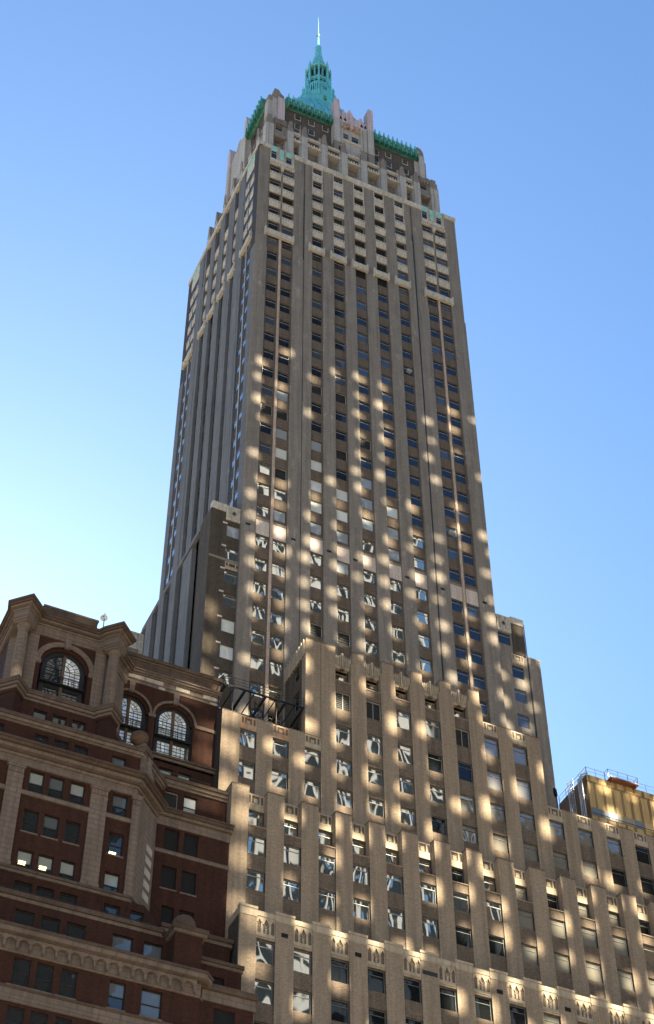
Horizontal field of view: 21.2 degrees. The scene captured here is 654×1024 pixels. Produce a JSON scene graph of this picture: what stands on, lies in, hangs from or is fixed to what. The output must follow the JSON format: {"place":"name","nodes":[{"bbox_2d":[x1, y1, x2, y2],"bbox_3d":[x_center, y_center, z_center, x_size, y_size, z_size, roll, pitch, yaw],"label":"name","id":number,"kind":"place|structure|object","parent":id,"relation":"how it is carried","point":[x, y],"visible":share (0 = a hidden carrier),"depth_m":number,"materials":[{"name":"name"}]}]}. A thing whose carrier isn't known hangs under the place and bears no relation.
{"place":"outdoors","nodes":[
{"label":"outdoors","id":0,"kind":"place"},
{"bbox_2d":[0,593,257,1023],"bbox_3d":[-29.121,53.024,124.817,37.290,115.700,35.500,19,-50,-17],"label":"brick building","id":1,"kind":"structure","parent":0,"point":[116,830],"depth_m":142.76,"materials":[{"name":"brown brick"}]},
{"bbox_2d":[5,1006,23,1023],"bbox_3d":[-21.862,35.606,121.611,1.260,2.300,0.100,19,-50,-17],"label":"window","id":2,"kind":"structure","parent":1,"relation":"in","point":[14,1015],"depth_m":122.02,"materials":[{"name":"black glass"}]},
{"bbox_2d":[11,958,30,986],"bbox_3d":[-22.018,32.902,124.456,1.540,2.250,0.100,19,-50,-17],"label":"window","id":3,"kind":"structure","parent":1,"relation":"in","point":[21,968],"depth_m":124.56,"materials":[{"name":"black glass"}]},
{"bbox_2d":[13,881,30,893],"bbox_3d":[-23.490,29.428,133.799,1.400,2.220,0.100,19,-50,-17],"label":"window","id":4,"kind":"structure","parent":1,"relation":"in","point":[17,885],"depth_m":134.40,"materials":[{"name":"black glass"}]},
{"bbox_2d":[13,910,33,926],"bbox_3d":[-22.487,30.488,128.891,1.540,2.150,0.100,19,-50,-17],"label":"window","id":5,"kind":"structure","parent":1,"relation":"in","point":[20,917],"depth_m":129.29,"materials":[{"name":"black glass"}]},
{"bbox_2d":[16,849,32,869],"bbox_3d":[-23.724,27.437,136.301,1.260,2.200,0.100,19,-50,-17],"label":"window","id":6,"kind":"structure","parent":1,"relation":"in","point":[24,859],"depth_m":136.55,"materials":[{"name":"grey glass"}]},
{"bbox_2d":[21,810,38,832],"bbox_3d":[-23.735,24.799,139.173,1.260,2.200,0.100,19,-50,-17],"label":"window","id":7,"kind":"structure","parent":1,"relation":"in","point":[30,819],"depth_m":139.28,"materials":[{"name":"black glass"}]},
{"bbox_2d":[28,771,43,793],"bbox_3d":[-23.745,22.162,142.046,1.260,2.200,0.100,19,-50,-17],"label":"window","id":8,"kind":"structure","parent":1,"relation":"in","point":[36,780],"depth_m":142.17,"materials":[{"name":"grey glass"}]},
{"bbox_2d":[29,1012,46,1023],"bbox_3d":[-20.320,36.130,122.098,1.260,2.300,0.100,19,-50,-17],"label":"window","id":9,"kind":"structure","parent":1,"relation":"in","point":[35,1018],"depth_m":122.67,"materials":[{"name":"black glass"}]},
{"bbox_2d":[34,964,52,992],"bbox_3d":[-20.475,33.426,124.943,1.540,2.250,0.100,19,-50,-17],"label":"window","id":10,"kind":"structure","parent":1,"relation":"in","point":[43,979],"depth_m":125.03,"materials":[{"name":"black glass"}]},
{"bbox_2d":[37,855,52,874],"bbox_3d":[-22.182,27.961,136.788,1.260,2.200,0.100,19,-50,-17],"label":"window","id":11,"kind":"structure","parent":1,"relation":"in","point":[45,864],"depth_m":137.05,"materials":[{"name":"grey glass"}]},
{"bbox_2d":[40,917,59,932],"bbox_3d":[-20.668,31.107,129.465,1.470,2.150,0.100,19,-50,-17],"label":"window","id":12,"kind":"structure","parent":1,"relation":"in","point":[47,924],"depth_m":129.89,"materials":[{"name":"black glass"}]},
{"bbox_2d":[42,815,58,838],"bbox_3d":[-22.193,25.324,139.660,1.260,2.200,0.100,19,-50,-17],"label":"window","id":13,"kind":"structure","parent":1,"relation":"in","point":[50,825],"depth_m":139.76,"materials":[{"name":"grey glass"}]},
{"bbox_2d":[47,777,63,799],"bbox_3d":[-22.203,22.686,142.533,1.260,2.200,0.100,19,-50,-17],"label":"window","id":14,"kind":"structure","parent":1,"relation":"in","point":[55,790],"depth_m":142.65,"materials":[{"name":"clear glass"}]},
{"bbox_2d":[37,653,83,702],"bbox_3d":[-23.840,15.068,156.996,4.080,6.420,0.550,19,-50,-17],"label":"arched window","id":15,"kind":"structure","parent":1,"relation":"in","point":[61,675],"depth_m":157.29,"materials":[{"name":"glass"}]},
{"bbox_2d":[59,861,74,880],"bbox_3d":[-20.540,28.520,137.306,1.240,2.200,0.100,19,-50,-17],"label":"window","id":16,"kind":"structure","parent":1,"relation":"in","point":[67,869],"depth_m":137.56,"materials":[{"name":"clear glass"}]},
{"bbox_2d":[58,969,76,998],"bbox_3d":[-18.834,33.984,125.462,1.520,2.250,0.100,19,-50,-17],"label":"window","id":17,"kind":"structure","parent":1,"relation":"in","point":[68,978],"depth_m":125.58,"materials":[{"name":"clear glass"}]},
{"bbox_2d":[64,821,79,844],"bbox_3d":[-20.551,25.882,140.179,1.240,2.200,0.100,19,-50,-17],"label":"window","id":18,"kind":"structure","parent":1,"relation":"in","point":[71,835],"depth_m":140.27,"materials":[{"name":"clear glass"}]},
{"bbox_2d":[66,923,84,939],"bbox_3d":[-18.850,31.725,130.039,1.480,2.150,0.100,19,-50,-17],"label":"window","id":19,"kind":"structure","parent":1,"relation":"in","point":[72,930],"depth_m":130.46,"materials":[{"name":"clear glass"}]},
{"bbox_2d":[69,783,84,805],"bbox_3d":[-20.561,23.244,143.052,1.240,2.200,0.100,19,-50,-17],"label":"window","id":20,"kind":"structure","parent":1,"relation":"in","point":[76,796],"depth_m":143.18,"materials":[{"name":"clear glass"}]},
{"bbox_2d":[103,872,118,891],"bbox_3d":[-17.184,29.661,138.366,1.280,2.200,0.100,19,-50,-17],"label":"window","id":21,"kind":"structure","parent":1,"relation":"in","point":[111,881],"depth_m":138.63,"materials":[{"name":"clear glass"}]},
{"bbox_2d":[107,833,122,855],"bbox_3d":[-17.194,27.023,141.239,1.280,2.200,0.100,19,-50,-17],"label":"window","id":22,"kind":"structure","parent":1,"relation":"in","point":[115,842],"depth_m":141.33,"materials":[{"name":"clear glass"}]},
{"bbox_2d":[107,981,124,1009],"bbox_3d":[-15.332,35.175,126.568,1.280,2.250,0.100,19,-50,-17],"label":"window","id":23,"kind":"structure","parent":1,"relation":"in","point":[116,993],"depth_m":126.63,"materials":[{"name":"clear glass"}]},
{"bbox_2d":[111,794,126,816],"bbox_3d":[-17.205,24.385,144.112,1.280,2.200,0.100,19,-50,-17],"label":"window","id":24,"kind":"structure","parent":1,"relation":"in","point":[119,804],"depth_m":144.23,"materials":[{"name":"clear glass"}]},
{"bbox_2d":[112,935,132,951],"bbox_3d":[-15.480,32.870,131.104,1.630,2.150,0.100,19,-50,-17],"label":"window","id":25,"kind":"structure","parent":1,"relation":"in","point":[119,942],"depth_m":131.51,"materials":[{"name":"clear glass"}]},
{"bbox_2d":[119,695,145,744],"bbox_3d":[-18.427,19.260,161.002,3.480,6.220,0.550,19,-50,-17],"label":"arched window","id":26,"kind":"structure","parent":1,"relation":"in","point":[133,712],"depth_m":161.76,"materials":[{"name":"glass"}]},
{"bbox_2d":[140,989,161,1018],"bbox_3d":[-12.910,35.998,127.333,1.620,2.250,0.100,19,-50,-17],"label":"window","id":27,"kind":"structure","parent":1,"relation":"in","point":[150,1006],"depth_m":127.41,"materials":[{"name":"blue glass"}]},
{"bbox_2d":[143,942,162,959],"bbox_3d":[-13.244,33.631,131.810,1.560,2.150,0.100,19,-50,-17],"label":"window","id":28,"kind":"structure","parent":1,"relation":"in","point":[150,950],"depth_m":132.22,"materials":[{"name":"clear glass"}]},
{"bbox_2d":[165,791,177,808],"bbox_3d":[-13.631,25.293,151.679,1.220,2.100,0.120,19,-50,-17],"label":"window","id":29,"kind":"structure","parent":1,"relation":"in","point":[171,798],"depth_m":152.04,"materials":[{"name":"grey glass"}]},
{"bbox_2d":[152,708,190,760],"bbox_3d":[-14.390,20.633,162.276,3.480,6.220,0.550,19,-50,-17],"label":"arched window","id":30,"kind":"structure","parent":1,"relation":"in","point":[171,735],"depth_m":162.24,"materials":[{"name":"glass"}]},
{"bbox_2d":[183,797,196,813],"bbox_3d":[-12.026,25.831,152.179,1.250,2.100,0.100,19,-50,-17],"label":"window","id":31,"kind":"structure","parent":1,"relation":"in","point":[189,805],"depth_m":152.41,"materials":[{"name":"beige glass"}]},
{"bbox_2d":[0,0,653,806],"label":"sky","id":32,"kind":"structure","parent":0,"point":[531,122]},
{"bbox_2d":[126,18,653,1023],"bbox_3d":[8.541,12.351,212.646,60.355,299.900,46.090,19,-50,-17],"label":"skyscraper","id":33,"kind":"structure","parent":0,"point":[410,842],"depth_m":189.26,"materials":[{"name":"beige stone"}]},
{"bbox_2d":[238,760,253,779],"bbox_3d":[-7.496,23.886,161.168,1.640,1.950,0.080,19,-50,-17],"label":"window","id":34,"kind":"structure","parent":33,"relation":"in","point":[246,769],"depth_m":161.25,"materials":[{"name":"glass"}]},
{"bbox_2d":[240,729,255,748],"bbox_3d":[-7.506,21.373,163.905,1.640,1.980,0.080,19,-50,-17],"label":"window","id":35,"kind":"structure","parent":33,"relation":"in","point":[247,738],"depth_m":163.99,"materials":[{"name":"glass"}]},
{"bbox_2d":[246,869,263,891],"bbox_3d":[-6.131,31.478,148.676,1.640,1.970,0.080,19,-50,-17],"label":"window","id":36,"kind":"structure","parent":33,"relation":"in","point":[255,880],"depth_m":148.75,"materials":[{"name":"glass"}]},
{"bbox_2d":[248,811,262,826],"bbox_3d":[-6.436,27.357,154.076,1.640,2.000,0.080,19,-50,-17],"label":"window","id":37,"kind":"structure","parent":33,"relation":"in","point":[254,818],"depth_m":154.36,"materials":[{"name":"glass"}]},
{"bbox_2d":[248,835,264,856],"bbox_3d":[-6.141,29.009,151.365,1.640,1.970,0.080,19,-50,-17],"label":"window","id":38,"kind":"structure","parent":33,"relation":"in","point":[256,845],"depth_m":151.45,"materials":[{"name":"glass"}]},
{"bbox_2d":[218,674,303,727],"bbox_3d":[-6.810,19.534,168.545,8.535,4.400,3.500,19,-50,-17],"label":"steel platform","id":39,"kind":"structure","parent":33,"relation":"on","point":[261,703],"depth_m":168.67,"materials":[{"name":"black metal"}]},
{"bbox_2d":[255,980,272,1004],"bbox_3d":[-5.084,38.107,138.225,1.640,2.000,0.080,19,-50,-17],"label":"window","id":40,"kind":"structure","parent":33,"relation":"in","point":[264,990],"depth_m":138.36,"materials":[{"name":"glass"}]},
{"bbox_2d":[256,939,273,964],"bbox_3d":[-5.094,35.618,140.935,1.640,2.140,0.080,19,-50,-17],"label":"window","id":41,"kind":"structure","parent":33,"relation":"in","point":[264,950],"depth_m":141.02,"materials":[{"name":"glass"}]},
{"bbox_2d":[272,770,286,788],"bbox_3d":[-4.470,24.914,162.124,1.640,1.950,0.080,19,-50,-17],"label":"window","id":42,"kind":"structure","parent":33,"relation":"in","point":[279,779],"depth_m":162.20,"materials":[{"name":"glass"}]},
{"bbox_2d":[272,739,287,757],"bbox_3d":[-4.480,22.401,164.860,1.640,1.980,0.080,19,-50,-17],"label":"window","id":43,"kind":"structure","parent":33,"relation":"in","point":[280,748],"depth_m":164.95,"materials":[{"name":"glass"}]},
{"bbox_2d":[284,821,296,836],"bbox_3d":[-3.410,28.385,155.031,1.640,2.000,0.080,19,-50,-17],"label":"window","id":44,"kind":"structure","parent":33,"relation":"in","point":[289,828],"depth_m":155.34,"materials":[{"name":"glass"}]},
{"bbox_2d":[283,879,299,901],"bbox_3d":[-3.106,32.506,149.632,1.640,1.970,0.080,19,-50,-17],"label":"window","id":45,"kind":"structure","parent":33,"relation":"in","point":[291,890],"depth_m":149.72,"materials":[{"name":"glass"}]},
{"bbox_2d":[284,845,299,865],"bbox_3d":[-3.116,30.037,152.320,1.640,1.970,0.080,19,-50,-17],"label":"window","id":46,"kind":"structure","parent":33,"relation":"in","point":[291,854],"depth_m":152.41,"materials":[{"name":"glass"}]},
{"bbox_2d":[293,989,310,1014],"bbox_3d":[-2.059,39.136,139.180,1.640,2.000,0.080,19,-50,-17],"label":"window","id":47,"kind":"structure","parent":33,"relation":"in","point":[301,1000],"depth_m":139.28,"materials":[{"name":"glass"}]},
{"bbox_2d":[294,949,310,974],"bbox_3d":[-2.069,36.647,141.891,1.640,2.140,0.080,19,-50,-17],"label":"window","id":48,"kind":"structure","parent":33,"relation":"in","point":[302,960],"depth_m":141.99,"materials":[{"name":"glass"}]},
{"bbox_2d":[305,748,319,767],"bbox_3d":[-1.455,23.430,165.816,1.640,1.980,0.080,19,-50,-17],"label":"window","id":49,"kind":"structure","parent":33,"relation":"in","point":[312,757],"depth_m":165.92,"materials":[{"name":"glass"}]},
{"bbox_2d":[305,779,319,798],"bbox_3d":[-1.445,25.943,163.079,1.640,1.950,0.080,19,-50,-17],"label":"window","id":50,"kind":"structure","parent":33,"relation":"in","point":[312,789],"depth_m":163.19,"materials":[{"name":"glass"}]},
{"bbox_2d":[319,831,330,845],"bbox_3d":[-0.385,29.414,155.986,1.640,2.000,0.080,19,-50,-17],"label":"window","id":51,"kind":"structure","parent":33,"relation":"in","point":[324,838],"depth_m":156.29,"materials":[{"name":"glass"}]},
{"bbox_2d":[319,854,334,875],"bbox_3d":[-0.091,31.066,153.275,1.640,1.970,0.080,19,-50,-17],"label":"window","id":52,"kind":"structure","parent":33,"relation":"in","point":[326,864],"depth_m":153.38,"materials":[{"name":"glass"}]},
{"bbox_2d":[319,889,334,910],"bbox_3d":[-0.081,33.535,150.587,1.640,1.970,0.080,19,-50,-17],"label":"window","id":53,"kind":"structure","parent":33,"relation":"in","point":[326,898],"depth_m":150.67,"materials":[{"name":"glass"}]},
{"bbox_2d":[331,959,347,983],"bbox_3d":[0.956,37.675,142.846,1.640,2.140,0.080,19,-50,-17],"label":"window","id":54,"kind":"structure","parent":33,"relation":"in","point":[339,969],"depth_m":142.93,"materials":[{"name":"glass"}]},
{"bbox_2d":[331,999,348,1023],"bbox_3d":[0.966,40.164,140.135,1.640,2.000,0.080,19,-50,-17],"label":"window","id":55,"kind":"structure","parent":33,"relation":"in","point":[339,1009],"depth_m":140.20,"materials":[{"name":"glass"}]},
{"bbox_2d":[336,691,349,711],"bbox_3d":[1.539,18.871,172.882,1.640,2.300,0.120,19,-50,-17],"label":"window","id":56,"kind":"structure","parent":33,"relation":"in","point":[342,700],"depth_m":173.02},
{"bbox_2d":[336,725,350,745],"bbox_3d":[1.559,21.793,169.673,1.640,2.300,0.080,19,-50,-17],"label":"window","id":57,"kind":"structure","parent":33,"relation":"in","point":[343,734],"depth_m":169.78,"materials":[{"name":"glass"}]},
{"bbox_2d":[337,758,350,776],"bbox_3d":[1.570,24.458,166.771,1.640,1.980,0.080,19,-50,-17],"label":"window","id":58,"kind":"structure","parent":33,"relation":"in","point":[343,766],"depth_m":166.86,"materials":[{"name":"glass"}]},
{"bbox_2d":[337,789,351,807],"bbox_3d":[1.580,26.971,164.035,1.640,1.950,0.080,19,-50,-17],"label":"window","id":59,"kind":"structure","parent":33,"relation":"in","point":[344,798],"depth_m":164.15,"materials":[{"name":"glass"}]},
{"bbox_2d":[352,840,364,855],"bbox_3d":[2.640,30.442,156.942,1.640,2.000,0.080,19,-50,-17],"label":"window","id":60,"kind":"structure","parent":33,"relation":"in","point":[358,847],"depth_m":157.29,"materials":[{"name":"glass"}]},
{"bbox_2d":[353,864,368,884],"bbox_3d":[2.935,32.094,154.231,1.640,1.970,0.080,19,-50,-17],"label":"window","id":61,"kind":"structure","parent":33,"relation":"in","point":[360,873],"depth_m":154.32,"materials":[{"name":"glass"}]},
{"bbox_2d":[353,898,369,920],"bbox_3d":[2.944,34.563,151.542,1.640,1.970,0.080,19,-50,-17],"label":"window","id":62,"kind":"structure","parent":33,"relation":"in","point":[361,908],"depth_m":151.63,"materials":[{"name":"glass"}]},
{"bbox_2d":[366,701,380,720],"bbox_3d":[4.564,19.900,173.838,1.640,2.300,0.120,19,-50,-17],"label":"window","id":63,"kind":"structure","parent":33,"relation":"in","point":[373,709],"depth_m":173.97,"materials":[{"name":"grey glass"}]},
{"bbox_2d":[367,734,381,755],"bbox_3d":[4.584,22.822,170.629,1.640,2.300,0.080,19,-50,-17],"label":"window","id":64,"kind":"structure","parent":33,"relation":"in","point":[374,745],"depth_m":170.73,"materials":[{"name":"glass"}]},
{"bbox_2d":[368,767,382,785],"bbox_3d":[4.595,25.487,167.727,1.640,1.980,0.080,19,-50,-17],"label":"window","id":65,"kind":"structure","parent":33,"relation":"in","point":[375,776],"depth_m":167.80,"materials":[{"name":"glass"}]},
{"bbox_2d":[368,968,384,993],"bbox_3d":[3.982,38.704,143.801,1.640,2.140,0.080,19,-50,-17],"label":"window","id":66,"kind":"structure","parent":33,"relation":"in","point":[375,978],"depth_m":143.88,"materials":[{"name":"glass"}]},
{"bbox_2d":[369,798,383,816],"bbox_3d":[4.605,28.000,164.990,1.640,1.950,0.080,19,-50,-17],"label":"window","id":67,"kind":"structure","parent":33,"relation":"in","point":[376,807],"depth_m":165.08,"materials":[{"name":"glass"}]},
{"bbox_2d":[369,1008,385,1023],"bbox_3d":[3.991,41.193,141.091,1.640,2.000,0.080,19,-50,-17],"label":"window","id":68,"kind":"structure","parent":33,"relation":"in","point":[375,1016],"depth_m":141.42,"materials":[{"name":"glass"}]},
{"bbox_2d":[386,850,397,864],"bbox_3d":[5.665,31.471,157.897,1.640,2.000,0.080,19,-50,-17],"label":"window","id":69,"kind":"structure","parent":33,"relation":"in","point":[391,857],"depth_m":158.21,"materials":[{"name":"glass"}]},
{"bbox_2d":[387,873,402,894],"bbox_3d":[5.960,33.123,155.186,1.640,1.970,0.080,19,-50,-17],"label":"window","id":70,"kind":"structure","parent":33,"relation":"in","point":[394,883],"depth_m":155.26,"materials":[{"name":"glass"}]},
{"bbox_2d":[388,908,403,929],"bbox_3d":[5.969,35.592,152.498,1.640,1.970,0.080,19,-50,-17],"label":"window","id":71,"kind":"structure","parent":33,"relation":"in","point":[395,917],"depth_m":152.60,"materials":[{"name":"glass"}]},
{"bbox_2d":[396,710,410,730],"bbox_3d":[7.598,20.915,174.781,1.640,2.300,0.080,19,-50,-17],"label":"window","id":72,"kind":"structure","parent":33,"relation":"in","point":[403,719],"depth_m":174.91,"materials":[{"name":"glass"}]},
{"bbox_2d":[398,743,411,763],"bbox_3d":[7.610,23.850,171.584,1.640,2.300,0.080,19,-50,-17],"label":"window","id":73,"kind":"structure","parent":33,"relation":"in","point":[404,752],"depth_m":171.69,"materials":[{"name":"glass"}]},
{"bbox_2d":[399,776,413,794],"bbox_3d":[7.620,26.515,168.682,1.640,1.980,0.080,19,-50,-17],"label":"window","id":74,"kind":"structure","parent":33,"relation":"in","point":[406,785],"depth_m":168.78,"materials":[{"name":"glass"}]},
{"bbox_2d":[400,807,414,825],"bbox_3d":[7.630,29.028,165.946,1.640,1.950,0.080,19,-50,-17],"label":"window","id":75,"kind":"structure","parent":33,"relation":"in","point":[407,815],"depth_m":166.05,"materials":[{"name":"glass"}]},
{"bbox_2d":[404,978,420,1002],"bbox_3d":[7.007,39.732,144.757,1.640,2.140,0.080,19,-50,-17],"label":"window","id":76,"kind":"structure","parent":33,"relation":"in","point":[411,987],"depth_m":144.83,"materials":[{"name":"glass"}]},
{"bbox_2d":[419,859,430,873],"bbox_3d":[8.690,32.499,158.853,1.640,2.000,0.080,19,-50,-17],"label":"window","id":77,"kind":"structure","parent":33,"relation":"in","point":[424,866],"depth_m":159.18,"materials":[{"name":"glass"}]},
{"bbox_2d":[420,882,435,903],"bbox_3d":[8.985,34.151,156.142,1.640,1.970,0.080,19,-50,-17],"label":"window","id":78,"kind":"structure","parent":33,"relation":"in","point":[428,893],"depth_m":156.25,"materials":[{"name":"glass"}]},
{"bbox_2d":[422,917,437,938],"bbox_3d":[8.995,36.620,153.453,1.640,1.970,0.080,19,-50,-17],"label":"window","id":79,"kind":"structure","parent":33,"relation":"in","point":[429,927],"depth_m":153.53,"materials":[{"name":"glass"}]},
{"bbox_2d":[426,719,439,738],"bbox_3d":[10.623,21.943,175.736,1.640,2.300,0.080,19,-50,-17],"label":"window","id":80,"kind":"structure","parent":33,"relation":"in","point":[433,728],"depth_m":175.85,"materials":[{"name":"glass"}]},
{"bbox_2d":[428,753,442,773],"bbox_3d":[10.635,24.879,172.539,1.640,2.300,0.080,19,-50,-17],"label":"window","id":81,"kind":"structure","parent":33,"relation":"in","point":[434,761],"depth_m":172.66,"materials":[{"name":"glass"}]},
{"bbox_2d":[430,785,444,803],"bbox_3d":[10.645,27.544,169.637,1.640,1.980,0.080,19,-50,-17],"label":"window","id":82,"kind":"structure","parent":33,"relation":"in","point":[436,794],"depth_m":169.73,"materials":[{"name":"glass"}]},
{"bbox_2d":[432,816,446,834],"bbox_3d":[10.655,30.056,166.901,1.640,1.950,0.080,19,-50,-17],"label":"window","id":83,"kind":"structure","parent":33,"relation":"in","point":[438,824],"depth_m":166.98,"materials":[{"name":"glass"}]},
{"bbox_2d":[439,987,456,1011],"bbox_3d":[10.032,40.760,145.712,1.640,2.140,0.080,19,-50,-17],"label":"window","id":84,"kind":"structure","parent":33,"relation":"in","point":[447,996],"depth_m":145.82,"materials":[{"name":"glass"}]},
{"bbox_2d":[453,891,468,912],"bbox_3d":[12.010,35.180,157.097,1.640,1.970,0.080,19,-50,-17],"label":"window","id":85,"kind":"structure","parent":33,"relation":"in","point":[461,903],"depth_m":157.21,"materials":[{"name":"glass"}]},
{"bbox_2d":[455,728,469,748],"bbox_3d":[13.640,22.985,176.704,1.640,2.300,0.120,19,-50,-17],"label":"window","id":86,"kind":"structure","parent":33,"relation":"in","point":[462,737],"depth_m":176.84,"materials":[{"name":"grey glass"}]},
{"bbox_2d":[455,926,471,947],"bbox_3d":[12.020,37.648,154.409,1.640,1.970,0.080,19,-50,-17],"label":"window","id":87,"kind":"structure","parent":33,"relation":"in","point":[463,936],"depth_m":154.51,"materials":[{"name":"glass"}]},
{"bbox_2d":[460,794,474,812],"bbox_3d":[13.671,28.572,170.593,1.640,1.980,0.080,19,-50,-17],"label":"window","id":88,"kind":"structure","parent":33,"relation":"in","point":[467,803],"depth_m":170.69,"materials":[{"name":"glass"}]},
{"bbox_2d":[462,825,476,843],"bbox_3d":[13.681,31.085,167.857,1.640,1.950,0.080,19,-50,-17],"label":"window","id":89,"kind":"structure","parent":33,"relation":"in","point":[469,833],"depth_m":167.96,"materials":[{"name":"glass"}]},
{"bbox_2d":[475,996,491,1020],"bbox_3d":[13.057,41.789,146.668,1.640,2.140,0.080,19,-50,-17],"label":"window","id":90,"kind":"structure","parent":33,"relation":"in","point":[482,1005],"depth_m":146.75,"materials":[{"name":"glass"}]},
{"bbox_2d":[486,901,501,921],"bbox_3d":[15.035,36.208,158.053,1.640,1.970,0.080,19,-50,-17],"label":"window","id":91,"kind":"structure","parent":33,"relation":"in","point":[493,910],"depth_m":158.17,"materials":[{"name":"glass"}]},
{"bbox_2d":[489,935,504,956],"bbox_3d":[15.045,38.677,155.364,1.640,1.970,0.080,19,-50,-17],"label":"window","id":92,"kind":"structure","parent":33,"relation":"in","point":[496,944],"depth_m":155.45,"materials":[{"name":"glass"}]},
{"bbox_2d":[490,803,504,821],"bbox_3d":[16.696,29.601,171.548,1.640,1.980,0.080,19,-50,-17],"label":"window","id":93,"kind":"structure","parent":33,"relation":"in","point":[497,812],"depth_m":171.65,"materials":[{"name":"glass"}]},
{"bbox_2d":[493,834,507,852],"bbox_3d":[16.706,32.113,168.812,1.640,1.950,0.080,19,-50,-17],"label":"window","id":94,"kind":"structure","parent":33,"relation":"in","point":[500,842],"depth_m":168.91,"materials":[{"name":"glass"}]},
{"bbox_2d":[509,1005,525,1023],"bbox_3d":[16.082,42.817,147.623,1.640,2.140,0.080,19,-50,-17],"label":"window","id":95,"kind":"structure","parent":33,"relation":"in","point":[517,1014],"depth_m":147.86,"materials":[{"name":"glass"}]},
{"bbox_2d":[518,910,533,930],"bbox_3d":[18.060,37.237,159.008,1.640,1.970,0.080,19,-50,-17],"label":"window","id":96,"kind":"structure","parent":33,"relation":"in","point":[525,918],"depth_m":159.10,"materials":[{"name":"glass"}]},
{"bbox_2d":[520,812,534,830],"bbox_3d":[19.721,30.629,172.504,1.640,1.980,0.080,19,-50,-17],"label":"window","id":97,"kind":"structure","parent":33,"relation":"in","point":[527,821],"depth_m":172.62,"materials":[{"name":"glass"}]},
{"bbox_2d":[521,944,537,965],"bbox_3d":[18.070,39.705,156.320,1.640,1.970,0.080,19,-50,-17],"label":"window","id":98,"kind":"structure","parent":33,"relation":"in","point":[529,954],"depth_m":156.41,"materials":[{"name":"glass"}]},
{"bbox_2d":[523,843,537,861],"bbox_3d":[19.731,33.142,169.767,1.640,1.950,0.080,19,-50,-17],"label":"window","id":99,"kind":"structure","parent":33,"relation":"in","point":[530,851],"depth_m":169.86,"materials":[{"name":"glass"}]},
{"bbox_2d":[549,821,563,838],"bbox_3d":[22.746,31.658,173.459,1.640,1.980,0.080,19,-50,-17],"label":"window","id":100,"kind":"structure","parent":33,"relation":"in","point":[556,829],"depth_m":173.57,"materials":[{"name":"glass"}]},
{"bbox_2d":[550,918,565,938],"bbox_3d":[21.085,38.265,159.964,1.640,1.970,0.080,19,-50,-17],"label":"window","id":101,"kind":"structure","parent":33,"relation":"in","point":[557,927],"depth_m":160.08,"materials":[{"name":"glass"}]},
{"bbox_2d":[553,851,567,869],"bbox_3d":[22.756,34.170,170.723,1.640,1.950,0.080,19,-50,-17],"label":"window","id":102,"kind":"structure","parent":33,"relation":"in","point":[560,861],"depth_m":170.82,"materials":[{"name":"glass"}]},
{"bbox_2d":[554,953,569,973],"bbox_3d":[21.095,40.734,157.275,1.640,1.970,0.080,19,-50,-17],"label":"window","id":103,"kind":"structure","parent":33,"relation":"in","point":[561,961],"depth_m":157.36,"materials":[{"name":"glass"}]},
{"bbox_2d":[578,829,592,847],"bbox_3d":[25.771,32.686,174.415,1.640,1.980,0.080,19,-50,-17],"label":"window","id":104,"kind":"structure","parent":33,"relation":"in","point":[585,838],"depth_m":174.53,"materials":[{"name":"glass"}]},
{"bbox_2d":[581,927,596,947],"bbox_3d":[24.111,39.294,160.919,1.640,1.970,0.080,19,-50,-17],"label":"window","id":105,"kind":"structure","parent":33,"relation":"in","point":[589,936],"depth_m":161.02,"materials":[{"name":"glass"}]},
{"bbox_2d":[582,860,596,878],"bbox_3d":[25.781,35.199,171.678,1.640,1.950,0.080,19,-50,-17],"label":"window","id":106,"kind":"structure","parent":33,"relation":"in","point":[589,868],"depth_m":171.78,"materials":[{"name":"glass"}]},
{"bbox_2d":[586,961,601,982],"bbox_3d":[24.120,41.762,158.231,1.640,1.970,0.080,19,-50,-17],"label":"window","id":107,"kind":"structure","parent":33,"relation":"in","point":[593,970],"depth_m":158.33,"materials":[{"name":"glass"}]},
{"bbox_2d":[559,766,653,835],"bbox_3d":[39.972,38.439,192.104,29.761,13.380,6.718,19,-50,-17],"label":"rooftop enclosure","id":108,"kind":"object","parent":33,"relation":"on","point":[617,801],"visible":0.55,"depth_m":189.89,"materials":[{"name":"gold metal"}]},
{"bbox_2d":[607,838,621,855],"bbox_3d":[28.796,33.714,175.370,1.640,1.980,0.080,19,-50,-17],"label":"window","id":109,"kind":"structure","parent":33,"relation":"in","point":[613,845],"depth_m":175.47,"materials":[{"name":"glass"}]},
{"bbox_2d":[612,936,627,955],"bbox_3d":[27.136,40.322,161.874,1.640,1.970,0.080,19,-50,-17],"label":"window","id":110,"kind":"structure","parent":33,"relation":"in","point":[620,945],"depth_m":161.96,"materials":[{"name":"glass"}]},
{"bbox_2d":[617,970,633,990],"bbox_3d":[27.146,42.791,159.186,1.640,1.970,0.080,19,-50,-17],"label":"window","id":111,"kind":"structure","parent":33,"relation":"in","point":[625,979],"depth_m":159.30,"materials":[{"name":"glass"}]},
{"bbox_2d":[635,846,649,864],"bbox_3d":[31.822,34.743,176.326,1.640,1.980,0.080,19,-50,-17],"label":"window","id":112,"kind":"structure","parent":33,"relation":"in","point":[642,854],"depth_m":176.45,"materials":[{"name":"glass"}]},
{"bbox_2d":[643,944,653,963],"bbox_3d":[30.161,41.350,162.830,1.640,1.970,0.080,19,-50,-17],"label":"window","id":113,"kind":"structure","parent":33,"relation":"in","point":[648,950],"depth_m":162.91,"materials":[{"name":"glass"}]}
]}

